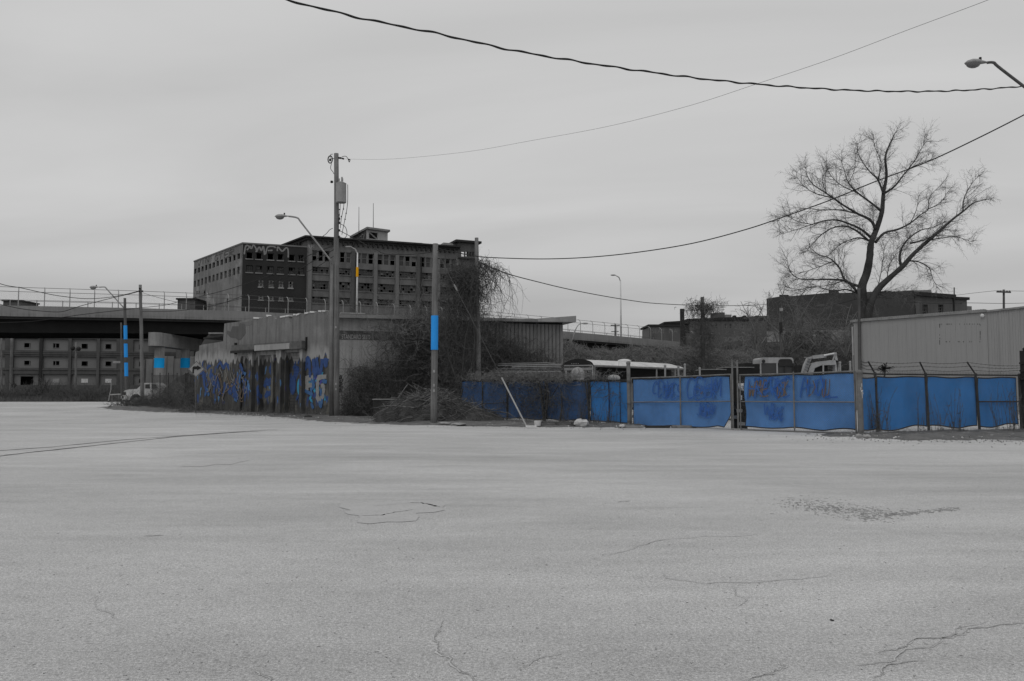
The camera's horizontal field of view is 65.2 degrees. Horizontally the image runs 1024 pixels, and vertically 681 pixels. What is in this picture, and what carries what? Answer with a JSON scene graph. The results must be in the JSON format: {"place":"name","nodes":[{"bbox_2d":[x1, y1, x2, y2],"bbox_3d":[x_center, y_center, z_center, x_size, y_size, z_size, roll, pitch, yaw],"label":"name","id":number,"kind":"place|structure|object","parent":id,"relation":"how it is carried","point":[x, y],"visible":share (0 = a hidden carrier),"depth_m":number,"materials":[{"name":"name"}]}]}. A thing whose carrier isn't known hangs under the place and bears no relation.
{"place":"outdoors","nodes":[
{"label":"outdoors","id":0,"kind":"place"},
{"bbox_2d":[1,438,1021,679],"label":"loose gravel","id":1,"kind":"structure","parent":0,"point":[478,610],"depth_m":5.44,"materials":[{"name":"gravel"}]},
{"bbox_2d":[0,402,1023,680],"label":"road","id":2,"kind":"structure","parent":0,"point":[256,538],"depth_m":7.44,"materials":[{"name":"asphalt"}]},
{"bbox_2d":[2,430,268,455],"bbox_3d":[-11.146,3.108,25.020,1.182,0.001,14.056,-1,-4,12],"label":"rail groove","id":3,"kind":"object","parent":2,"relation":"on","point":[109,443],"visible":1,"depth_m":22.39},
{"bbox_2d":[121,383,164,404],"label":"pickup truck","id":4,"kind":"object","parent":2,"relation":"on","point":[129,392],"visible":0.32,"depth_m":70.86,"materials":[{"name":"white paint"}]},
{"bbox_2d":[145,404,328,416],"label":"dry weeds","id":5,"kind":"object","parent":2,"relation":"on","point":[269,411],"visible":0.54,"depth_m":51.97,"materials":[{"name":"grey plant"}]},
{"bbox_2d":[97,405,644,427],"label":"dirt verge","id":6,"kind":"structure","parent":2,"relation":"on","point":[362,419],"depth_m":40.29,"materials":[{"name":"soil"}]},
{"bbox_2d":[138,285,143,400],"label":"utility pole","id":7,"kind":"object","parent":6,"relation":"on","point":[141,345],"visible":0.94,"depth_m":69.02,"materials":[{"name":"grey wood"}]},
{"bbox_2d":[142,246,332,307],"bbox_3d":[-21.283,-4.122,58.232,0.040,1.546,30.943,4,-5,-44],"label":"power cable","id":8,"kind":"object","parent":7,"relation":"attached to","point":[246,283],"visible":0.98,"depth_m":54.69,"materials":[{"name":"metal"}]},
{"bbox_2d":[142,249,333,311],"bbox_3d":[-21.248,-3.631,58.188,0.040,2.084,30.894,4,-5,-44],"label":"power cable","id":9,"kind":"object","parent":7,"relation":"attached to","point":[240,296],"visible":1,"depth_m":55.61,"materials":[{"name":"metal"}]},
{"bbox_2d":[103,376,220,413],"bbox_3d":[-26.612,4.463,63.504,7.924,3.686,22.355,4,-5,-44],"label":"weed thicket","id":10,"kind":"object","parent":6,"relation":"on","point":[145,401],"visible":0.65,"depth_m":62.29,"materials":[{"name":"plant"}]},
{"bbox_2d":[153,373,185,398],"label":"yard fence","id":11,"kind":"object","parent":6,"relation":"on","point":[177,376],"visible":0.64,"depth_m":65.19,"materials":[{"name":"metal"}]},
{"bbox_2d":[154,372,194,406],"bbox_3d":[-27.297,5.525,65.705,2.973,5.714,8.253,3,-5,-41],"label":"weed mound","id":12,"kind":"object","parent":6,"relation":"on","point":[188,378],"visible":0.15,"depth_m":63.00,"materials":[{"name":"grey plant"}]},
{"bbox_2d":[320,153,349,415],"bbox_3d":[-10.387,-3.101,46.793,1.659,16.005,0.684,-1,-4,19],"label":"utility pole","id":13,"kind":"object","parent":6,"relation":"on","point":[340,199],"visible":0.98,"depth_m":46.72,"materials":[{"name":"grey wood"}]},
{"bbox_2d":[275,213,331,261],"bbox_3d":[-12.037,-5.956,46.259,3.293,2.700,0.428,1,-4,-17],"label":"street lamp","id":14,"kind":"object","parent":13,"relation":"attached to","point":[279,216],"visible":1,"depth_m":46.18,"materials":[{"name":"metal"}]},
{"bbox_2d":[366,0,986,159],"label":"power cable","id":15,"kind":"object","parent":13,"relation":"attached to","point":[719,96],"visible":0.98,"depth_m":24.03,"materials":[{"name":"metal"}]},
{"bbox_2d":[194,310,575,415],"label":"derelict warehouse","id":16,"kind":"structure","parent":6,"relation":"on","point":[274,363],"depth_m":52.03,"materials":[{"name":"metal"}]},
{"bbox_2d":[263,355,270,411],"bbox_3d":[-16.200,3.113,53.525,1.443,4.260,0.020,-3,-5,40],"label":"door","id":17,"kind":"structure","parent":16,"relation":"in","point":[267,358],"depth_m":53.76,"materials":[{"name":"metal"}]},
{"bbox_2d":[326,283,482,363],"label":"wall top twigs","id":18,"kind":"object","parent":16,"relation":"attached to","point":[405,323],"visible":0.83,"depth_m":47.57,"materials":[{"name":"plant"}]},
{"bbox_2d":[319,288,577,415],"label":"climbing vines","id":19,"kind":"object","parent":16,"relation":"attached to","point":[415,365],"visible":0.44,"depth_m":49.63,"materials":[{"name":"plant"}]},
{"bbox_2d":[328,370,458,415],"bbox_3d":[-6.858,3.642,49.062,9.252,4.648,3.738,1,-4,-12],"label":"briar thicket","id":20,"kind":"object","parent":6,"relation":"on","point":[347,412],"visible":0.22,"depth_m":48.09,"materials":[{"name":"plant"}]},
{"bbox_2d":[430,243,439,422],"bbox_3d":[-3.591,-0.140,37.291,0.336,8.868,0.530,1,-4,-17],"label":"utility pole","id":21,"kind":"object","parent":6,"relation":"on","point":[434,364],"visible":0.97,"depth_m":37.26,"materials":[{"name":"grey wood"}]},
{"bbox_2d":[441,259,525,425],"bbox_3d":[-1.417,-0.208,35.849,5.042,8.028,0.090,-3,-4,35],"label":"guy wire","id":22,"kind":"object","parent":21,"relation":"attached to","point":[494,363],"visible":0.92,"depth_m":34.91,"materials":[{"name":"metal"}]},
{"bbox_2d":[438,114,1023,258],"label":"power cable","id":23,"kind":"object","parent":21,"relation":"attached to","point":[757,225],"visible":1,"depth_m":29.19,"materials":[{"name":"metal"}]},
{"bbox_2d":[359,383,513,422],"bbox_3d":[-3.605,3.807,39.735,7.738,3.499,4.270,0,-4,0],"label":"brush pile","id":24,"kind":"object","parent":6,"relation":"on","point":[450,406],"visible":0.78,"depth_m":38.77,"materials":[{"name":"wood twigs"},{"name":"dry branches"}]},
{"bbox_2d":[458,379,626,423],"bbox_3d":[1.093,3.041,40.534,0.192,2.337,12.580,3,-5,-41],"label":"chain link fence","id":25,"kind":"object","parent":6,"relation":"on","point":[621,389],"visible":0.7,"depth_m":38.95,"materials":[{"name":"metal"}]},
{"bbox_2d":[418,362,625,422],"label":"fence vines","id":26,"kind":"object","parent":25,"relation":"attached to","point":[521,377],"visible":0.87,"depth_m":39.90,"materials":[{"name":"black plant"}]},
{"bbox_2d":[557,403,616,422],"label":"dry stalks","id":27,"kind":"object","parent":6,"relation":"on","point":[563,412],"visible":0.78,"depth_m":36.82,"materials":[{"name":"plant"}]},
{"bbox_2d":[626,361,631,423],"bbox_3d":[5.211,2.404,35.623,0.207,2.979,0.231,2,-4,-22],"label":"gate post","id":28,"kind":"object","parent":6,"relation":"on","point":[629,381],"visible":0.94,"depth_m":35.57,"materials":[{"name":"metal"}]},
{"bbox_2d":[631,374,731,429],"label":"chain link gate","id":29,"kind":"structure","parent":28,"relation":"attached to","point":[696,401],"depth_m":33.59,"materials":[{"name":"fabric"}]},
{"bbox_2d":[372,399,396,417],"bbox_3d":[-6.828,3.722,43.300,1.310,1.132,1.000,0,-4,0],"label":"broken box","id":30,"kind":"object","parent":2,"relation":"on","point":[377,402],"visible":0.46,"depth_m":42.86,"materials":[{"name":"wood"}]},
{"bbox_2d":[339,501,444,523],"bbox_3d":[-1.577,2.145,10.056,1.441,0.001,1.907,0,-4,0],"label":"pavement patch","id":31,"kind":"object","parent":2,"relation":"on","point":[374,512],"visible":1,"depth_m":10.11,"materials":[{"name":"asphalt"}]},
{"bbox_2d":[432,622,474,680],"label":"crack filler","id":32,"kind":"object","parent":2,"relation":"on","point":[436,649],"visible":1,"depth_m":4.56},
{"bbox_2d":[360,416,641,425],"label":"dry weeds","id":33,"kind":"object","parent":2,"relation":"on","point":[528,421],"visible":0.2,"depth_m":37.01,"materials":[{"name":"grey plant"}]},
{"bbox_2d":[98,408,1023,446],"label":"kerb gravel","id":34,"kind":"structure","parent":2,"relation":"on","point":[786,436],"depth_m":25.11,"materials":[{"name":"gravel"}]},
{"bbox_2d":[619,425,693,427],"bbox_3d":[6.079,3.591,33.410,3.200,0.098,0.300,0,-4,0],"label":"kerb","id":35,"kind":"object","parent":2,"relation":"on","point":[667,426],"visible":0.95,"depth_m":33.26,"materials":[{"name":"concrete"}]},
{"bbox_2d":[696,369,726,376],"bbox_3d":[10.624,2.746,42.687,1.248,2.401,1.650,0,-4,0],"label":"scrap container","id":36,"kind":"object","parent":2,"relation":"on","point":[711,371],"visible":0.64,"depth_m":41.98,"materials":[{"name":"metal"}]},
{"bbox_2d":[730,360,735,429],"bbox_3d":[8.753,2.196,31.719,0.137,2.889,0.205,3,-5,-42],"label":"gate post","id":37,"kind":"object","parent":2,"relation":"on","point":[732,428],"visible":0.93,"depth_m":31.71,"materials":[{"name":"metal"}]},
{"bbox_2d":[716,367,753,402],"bbox_3d":[12.226,2.745,43.789,1.562,2.544,1.850,0,-4,0],"label":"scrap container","id":38,"kind":"object","parent":2,"relation":"on","point":[745,370],"visible":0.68,"depth_m":42.98,"materials":[{"name":"metal"}]},
{"bbox_2d":[735,360,740,429],"bbox_3d":[8.907,2.194,31.551,0.137,2.872,0.205,3,-5,-42],"label":"gate post","id":39,"kind":"object","parent":2,"relation":"on","point":[738,428],"visible":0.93,"depth_m":31.55,"materials":[{"name":"metal"}]},
{"bbox_2d":[734,381,746,428],"bbox_3d":[9.132,2.577,32.098,0.179,1.909,0.615,3,-5,-43],"label":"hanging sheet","id":40,"kind":"object","parent":2,"relation":"on","point":[743,411],"visible":0.45,"depth_m":32.07,"materials":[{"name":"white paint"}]},
{"bbox_2d":[738,363,759,375],"bbox_3d":[13.219,2.679,44.670,0.792,2.790,1.500,0,-4,0],"label":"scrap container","id":41,"kind":"object","parent":2,"relation":"on","point":[756,369],"visible":0.21,"depth_m":44.00,"materials":[{"name":"metal"}]},
{"bbox_2d":[753,357,798,375],"bbox_3d":[13.362,2.393,40.507,1.901,3.024,1.446,0,-4,0],"label":"machine cab","id":42,"kind":"object","parent":2,"relation":"on","point":[768,365],"visible":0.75,"depth_m":40.02,"materials":[{"name":"metal"}]},
{"bbox_2d":[801,352,838,373],"bbox_3d":[14.647,1.765,38.211,1.752,2.384,0.760,0,-4,0],"label":"wrecked machine","id":43,"kind":"object","parent":2,"relation":"on","point":[819,366],"visible":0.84,"depth_m":38.01,"materials":[{"name":"white paint"}]},
{"bbox_2d":[770,495,958,523],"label":"gravel crumbs","id":44,"kind":"object","parent":2,"relation":"on","point":[865,513],"visible":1,"depth_m":10.11,"materials":[{"name":"gravel"}]},
{"bbox_2d":[807,429,1023,440],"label":"dirt verge","id":45,"kind":"structure","parent":2,"relation":"on","point":[989,434],"depth_m":26.37,"materials":[{"name":"soil"}]},
{"bbox_2d":[853,355,863,432],"bbox_3d":[12.176,1.957,28.105,0.306,2.903,0.220,-2,-4,22],"label":"gate post","id":46,"kind":"object","parent":45,"relation":"on","point":[859,384],"visible":0.93,"depth_m":28.03,"materials":[{"name":"metal"}]},
{"bbox_2d":[739,370,856,432],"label":"chain link gate","id":47,"kind":"structure","parent":46,"relation":"attached to","point":[820,403],"depth_m":29.77,"materials":[{"name":"metal"}]},
{"bbox_2d":[865,388,896,432],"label":"dry stalks","id":48,"kind":"object","parent":45,"relation":"on","point":[879,420],"visible":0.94,"depth_m":28.34,"materials":[{"name":"plant"}]},
{"bbox_2d":[835,426,1023,435],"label":"dry weeds","id":49,"kind":"object","parent":45,"relation":"on","point":[893,431],"visible":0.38,"depth_m":27.81,"materials":[{"name":"grey plant"}]},
{"bbox_2d":[860,361,1021,432],"bbox_3d":[15.947,2.139,29.709,7.899,2.750,0.465,1,-4,-20],"label":"chain link fence","id":50,"kind":"object","parent":45,"relation":"on","point":[976,394],"visible":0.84,"depth_m":29.71,"materials":[{"name":"fabric"}]},
{"bbox_2d":[916,389,965,430],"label":"dry stalks","id":51,"kind":"object","parent":45,"relation":"on","point":[959,424],"visible":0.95,"depth_m":28.81,"materials":[{"name":"plant"}]},
{"bbox_2d":[964,57,1023,87],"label":"street lamp","id":52,"kind":"object","parent":45,"relation":"on","point":[972,63],"visible":1,"depth_m":27.61,"materials":[{"name":"grey metal"}]},
{"bbox_2d":[989,385,1023,429],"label":"dry stalks","id":53,"kind":"object","parent":45,"relation":"on","point":[1013,420],"visible":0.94,"depth_m":29.34,"materials":[{"name":"plant"}]},
{"bbox_2d":[1019,348,1023,427],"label":"gate post","id":54,"kind":"object","parent":45,"relation":"on","point":[1021,363],"visible":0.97,"depth_m":30.78,"materials":[{"name":"metal"}]},
{"bbox_2d":[875,622,1023,653],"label":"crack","id":55,"kind":"object","parent":2,"relation":"on","point":[947,637],"visible":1,"depth_m":4.93,"materials":[{"name":"asphalt"}]},
{"bbox_2d":[0,0,1023,337],"label":"sky","id":56,"kind":"structure","parent":0,"point":[141,141],"materials":[{"name":"grey"}]},
{"bbox_2d":[495,362,563,379],"bbox_3d":[1.163,2.914,46.877,4.330,3.204,1.145,-2,-4,27],"label":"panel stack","id":57,"kind":"object","parent":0,"point":[544,365],"visible":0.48,"depth_m":46.49,"materials":[{"name":"metal"}]},
{"bbox_2d":[286,0,1020,92],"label":"power cable","id":58,"kind":"object","parent":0,"point":[410,28],"visible":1,"depth_m":20.74,"materials":[{"name":"metal"}]},
{"bbox_3d":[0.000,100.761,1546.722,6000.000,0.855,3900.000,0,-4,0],"label":"ground","id":59,"kind":"structure","parent":0,"visible":0},
{"bbox_2d":[0,338,2,393],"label":"utility pole","id":60,"kind":"object","parent":59,"relation":"on","point":[1,376],"visible":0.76,"depth_m":149.90,"materials":[{"name":"grey wood"}]},
{"bbox_2d":[9,338,12,392],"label":"utility pole","id":61,"kind":"object","parent":59,"relation":"on","point":[11,360],"visible":0.72,"depth_m":119.95,"materials":[{"name":"grey wood"}]},
{"bbox_2d":[3,300,39,305],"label":"rooftop building","id":62,"kind":"structure","parent":59,"relation":"on","point":[15,303],"depth_m":216.12,"materials":[{"name":"brick"}]},
{"bbox_2d":[0,396,120,401],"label":"dead grass","id":63,"kind":"structure","parent":59,"relation":"on","point":[50,399],"depth_m":88.10,"materials":[{"name":"plant"}]},
{"bbox_2d":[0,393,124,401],"bbox_3d":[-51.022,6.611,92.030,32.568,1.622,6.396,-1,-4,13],"label":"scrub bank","id":64,"kind":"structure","parent":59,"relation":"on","point":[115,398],"depth_m":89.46,"materials":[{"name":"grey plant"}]},
{"bbox_2d":[70,342,80,389],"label":"lamp pole","id":65,"kind":"object","parent":59,"relation":"on","point":[76,348],"visible":0.86,"depth_m":139.83,"materials":[{"name":"grey metal"}]},
{"bbox_2d":[0,376,167,401],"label":"scrub twigs","id":66,"kind":"object","parent":59,"relation":"on","point":[87,394],"visible":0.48,"depth_m":90.63,"materials":[{"name":"plant"}]},
{"bbox_2d":[2,338,175,393],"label":"storage building","id":67,"kind":"structure","parent":59,"relation":"on","point":[39,359],"depth_m":183.99,"materials":[{"name":"concrete"}]},
{"bbox_2d":[113,323,122,403],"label":"sign pole","id":68,"kind":"object","parent":59,"relation":"on","point":[121,380],"visible":0.85,"depth_m":75.99,"materials":[{"name":"grey metal"}]},
{"bbox_2d":[123,298,127,389],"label":"utility pole","id":69,"kind":"object","parent":59,"relation":"on","point":[125,353],"visible":0.86,"depth_m":73.01,"materials":[{"name":"grey wood"}]},
{"bbox_2d":[144,356,194,383],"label":"pale shed","id":70,"kind":"structure","parent":59,"relation":"on","point":[171,365],"depth_m":123.36,"materials":[{"name":"concrete"}]},
{"bbox_2d":[176,298,205,358],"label":"rooftop building","id":71,"kind":"structure","parent":59,"relation":"on","point":[195,301],"depth_m":176.86,"materials":[{"name":"concrete"}]},
{"bbox_2d":[188,361,203,411],"bbox_3d":[-21.702,3.282,54.934,1.144,3.787,0.087,0,-4,0],"label":"turn sign","id":72,"kind":"object","parent":59,"relation":"on","point":[196,369],"visible":0.94,"depth_m":54.98,"materials":[{"name":"metal"}]},
{"bbox_2d":[193,227,481,339],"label":"ruined factory","id":73,"kind":"structure","parent":59,"relation":"on","point":[242,263],"depth_m":174.58,"materials":[{"name":"brick"}]},
{"bbox_2d":[312,281,328,290],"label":"window","id":74,"kind":"structure","parent":73,"relation":"in","point":[316,284],"depth_m":171.57,"materials":[{"name":"glass"}]},
{"bbox_2d":[358,283,372,292],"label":"window","id":75,"kind":"structure","parent":73,"relation":"in","point":[360,289],"depth_m":175.12,"materials":[{"name":"glass"}]},
{"bbox_2d":[377,284,394,293],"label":"window","id":76,"kind":"structure","parent":73,"relation":"in","point":[388,286],"depth_m":176.88,"materials":[{"name":"glass"}]},
{"bbox_2d":[399,272,416,279],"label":"window","id":77,"kind":"structure","parent":73,"relation":"in","point":[405,275],"depth_m":178.79,"materials":[{"name":"glass"}]},
{"bbox_2d":[399,285,416,294],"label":"window","id":78,"kind":"structure","parent":73,"relation":"in","point":[406,287],"depth_m":178.55,"materials":[{"name":"glass"}]},
{"bbox_2d":[0,305,679,382],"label":"overpass","id":79,"kind":"object","parent":59,"relation":"on","point":[185,331],"visible":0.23,"depth_m":104.63,"materials":[{"name":"concrete"}]},
{"bbox_2d":[0,299,653,337],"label":"bridge fence","id":80,"kind":"object","parent":79,"relation":"on","point":[87,302],"visible":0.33,"depth_m":120.08,"materials":[{"name":"metal"}]},
{"bbox_2d":[346,246,358,312],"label":"bridge lamp post","id":81,"kind":"object","parent":79,"relation":"on","point":[357,270],"visible":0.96,"depth_m":119.74,"materials":[{"name":"metal"}]},
{"bbox_2d":[0,286,711,340],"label":"bridge fence","id":82,"kind":"object","parent":79,"relation":"on","point":[228,298],"visible":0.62,"depth_m":111.29,"materials":[{"name":"metal"}]},
{"bbox_2d":[475,237,480,379],"bbox_3d":[-1.944,-0.558,46.131,0.445,10.840,0.284,0,-4,0],"label":"utility pole","id":83,"kind":"object","parent":59,"relation":"on","point":[477,301],"visible":0.6,"depth_m":46.08,"materials":[{"name":"grey wood"}]},
{"bbox_2d":[387,248,524,397],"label":"pole vines","id":84,"kind":"object","parent":83,"relation":"hanging from","point":[462,277],"visible":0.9,"depth_m":45.94,"materials":[{"name":"black plant"}]},
{"bbox_2d":[479,262,767,305],"bbox_3d":[14.490,-4.220,71.369,0.054,3.513,59.780,-2,-4,33],"label":"power cable","id":85,"kind":"object","parent":83,"relation":"attached to","point":[612,297],"visible":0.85,"depth_m":59.86,"materials":[{"name":"metal"}]},
{"bbox_2d":[561,359,683,407],"bbox_3d":[6.684,2.545,48.047,2.529,2.890,10.421,-4,-5,44],"label":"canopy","id":86,"kind":"object","parent":59,"relation":"on","point":[641,369],"visible":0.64,"depth_m":47.11,"materials":[{"name":"painted metal"},{"name":"glass"},{"name":"rubber"}]},
{"bbox_2d":[640,324,679,341],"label":"brick store","id":87,"kind":"structure","parent":59,"relation":"on","point":[667,328],"depth_m":168.44,"materials":[{"name":"brick"}]},
{"bbox_2d":[563,341,759,409],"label":"vine bank","id":88,"kind":"structure","parent":59,"relation":"on","point":[675,354],"depth_m":63.89,"materials":[{"name":"plant"}]},
{"bbox_2d":[563,336,762,375],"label":"vine strands","id":89,"kind":"object","parent":88,"relation":"on","point":[586,352],"visible":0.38,"depth_m":63.72},
{"bbox_2d":[701,297,704,368],"bbox_3d":[14.799,1.165,62.053,0.345,9.126,0.345,4,-5,-45],"label":"utility pole","id":90,"kind":"object","parent":59,"relation":"on","point":[702,327],"visible":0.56,"depth_m":62.05,"materials":[{"name":"grey wood"}]},
{"bbox_2d":[667,294,727,372],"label":"pole vines","id":91,"kind":"object","parent":90,"relation":"hanging from","point":[711,308],"visible":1,"depth_m":62.04,"materials":[{"name":"plant"}]},
{"bbox_2d":[680,309,766,346],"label":"retaining wall","id":92,"kind":"structure","parent":59,"relation":"on","point":[726,337],"depth_m":140.68,"materials":[{"name":"concrete"}]},
{"bbox_2d":[685,312,766,335],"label":"brick offices","id":93,"kind":"structure","parent":59,"relation":"on","point":[723,325],"depth_m":200.62,"materials":[{"name":"brick"}]},
{"bbox_2d":[680,338,852,370],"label":"hill scrub","id":94,"kind":"object","parent":59,"relation":"on","point":[799,361],"visible":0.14,"depth_m":80.43,"materials":[{"name":"plant"}]},
{"bbox_2d":[684,313,770,350],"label":"bare thicket","id":95,"kind":"object","parent":94,"relation":"on","point":[730,337],"visible":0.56,"depth_m":83.14,"materials":[{"name":"plant"}]},
{"bbox_2d":[750,291,844,347],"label":"bare sapling","id":96,"kind":"object","parent":94,"relation":"on","point":[802,329],"visible":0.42,"depth_m":83.67,"materials":[{"name":"plant"}]},
{"bbox_2d":[754,278,845,355],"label":"bare sapling","id":97,"kind":"object","parent":94,"relation":"on","point":[788,353],"visible":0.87,"depth_m":79.06,"materials":[{"name":"plant"}]},
{"bbox_2d":[755,292,855,347],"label":"bare thicket","id":98,"kind":"object","parent":94,"relation":"on","point":[807,322],"visible":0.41,"depth_m":84.28,"materials":[{"name":"plant"}]},
{"bbox_2d":[776,305,882,351],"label":"bare sapling","id":99,"kind":"object","parent":94,"relation":"on","point":[813,338],"visible":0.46,"depth_m":82.66,"materials":[{"name":"plant"}]},
{"bbox_2d":[796,293,868,358],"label":"bare sapling","id":100,"kind":"object","parent":94,"relation":"on","point":[844,338],"visible":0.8,"depth_m":76.26,"materials":[{"name":"brown plant"}]},
{"bbox_2d":[681,330,852,370],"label":"scrub twigs","id":101,"kind":"object","parent":59,"relation":"on","point":[779,349],"visible":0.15,"depth_m":82.69,"materials":[{"name":"plant"}]},
{"bbox_2d":[709,300,786,355],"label":"bare sapling","id":102,"kind":"object","parent":101,"relation":"on","point":[754,331],"visible":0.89,"depth_m":78.38,"materials":[{"name":"brown plant"}]},
{"bbox_2d":[779,308,782,356],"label":"utility pole","id":103,"kind":"object","parent":59,"relation":"on","point":[780,328],"visible":0.49,"depth_m":66.01,"materials":[{"name":"grey wood"}]},
{"bbox_2d":[767,330,849,344],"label":"pale wall","id":104,"kind":"structure","parent":59,"relation":"on","point":[789,334],"depth_m":97.44,"materials":[{"name":"concrete"}]},
{"bbox_2d":[857,288,861,369],"bbox_3d":[26.085,0.828,60.071,0.379,9.608,0.252,0,-4,0],"label":"utility pole","id":105,"kind":"object","parent":59,"relation":"on","point":[859,335],"visible":0.57,"depth_m":60.08,"materials":[{"name":"grey wood"}]},
{"bbox_2d":[766,290,971,331],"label":"brick hall","id":106,"kind":"structure","parent":59,"relation":"on","point":[927,298],"depth_m":108.06,"materials":[{"name":"brick"}]},
{"bbox_2d":[761,117,1001,320],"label":"bare tree","id":107,"kind":"object","parent":59,"relation":"on","point":[867,306],"visible":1,"depth_m":66.47,"materials":[{"name":"black plant"}]},
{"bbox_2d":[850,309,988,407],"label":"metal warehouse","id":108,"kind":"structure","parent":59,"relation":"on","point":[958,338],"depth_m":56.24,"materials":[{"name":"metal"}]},
{"bbox_2d":[986,306,1023,414],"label":"metal warehouse","id":109,"kind":"structure","parent":59,"relation":"on","point":[1005,327],"depth_m":52.55,"materials":[{"name":"galvanised steel"},{"name":"concrete"}]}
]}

